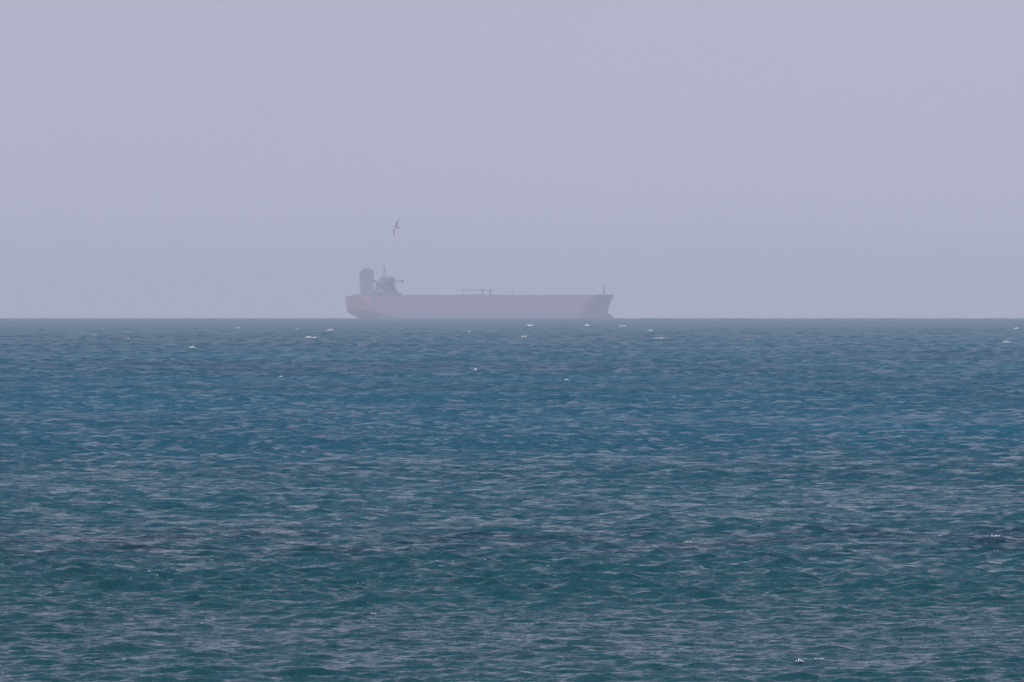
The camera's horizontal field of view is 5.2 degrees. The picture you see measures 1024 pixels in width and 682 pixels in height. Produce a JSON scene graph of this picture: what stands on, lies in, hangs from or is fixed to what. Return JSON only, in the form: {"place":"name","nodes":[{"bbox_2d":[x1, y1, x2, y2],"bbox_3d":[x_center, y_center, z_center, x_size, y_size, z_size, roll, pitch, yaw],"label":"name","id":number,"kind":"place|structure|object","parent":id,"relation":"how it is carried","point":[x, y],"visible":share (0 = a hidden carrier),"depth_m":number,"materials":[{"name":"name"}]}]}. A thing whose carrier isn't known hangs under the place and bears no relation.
{"place":"outdoors","nodes":[
{"label":"outdoors","id":0,"kind":"place"},
{"bbox_2d":[393,218,400,234],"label":"gull","id":1,"kind":"object","parent":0,"point":[395,225],"visible":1,"depth_m":879.92,"materials":[{"name":"white"}]},
{"bbox_2d":[0,318,1023,681],"bbox_3d":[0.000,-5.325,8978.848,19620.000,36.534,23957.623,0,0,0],"label":"sea","id":2,"kind":"structure","parent":0,"point":[216,500],"depth_m":455.46,"materials":[{"name":"liquid"}]},
{"bbox_2d":[345,263,613,317],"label":"oil tanker","id":3,"kind":"object","parent":2,"relation":"on","point":[385,299],"visible":0.94,"depth_m":13991.70,"materials":[{"name":"red paint"}]},
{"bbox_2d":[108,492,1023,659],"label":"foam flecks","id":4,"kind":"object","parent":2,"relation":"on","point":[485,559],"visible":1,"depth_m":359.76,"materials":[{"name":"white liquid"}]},
{"bbox_2d":[0,0,1023,317],"label":"sky","id":5,"kind":"structure","parent":0,"point":[159,158],"materials":[{"name":"grey"}]}
]}

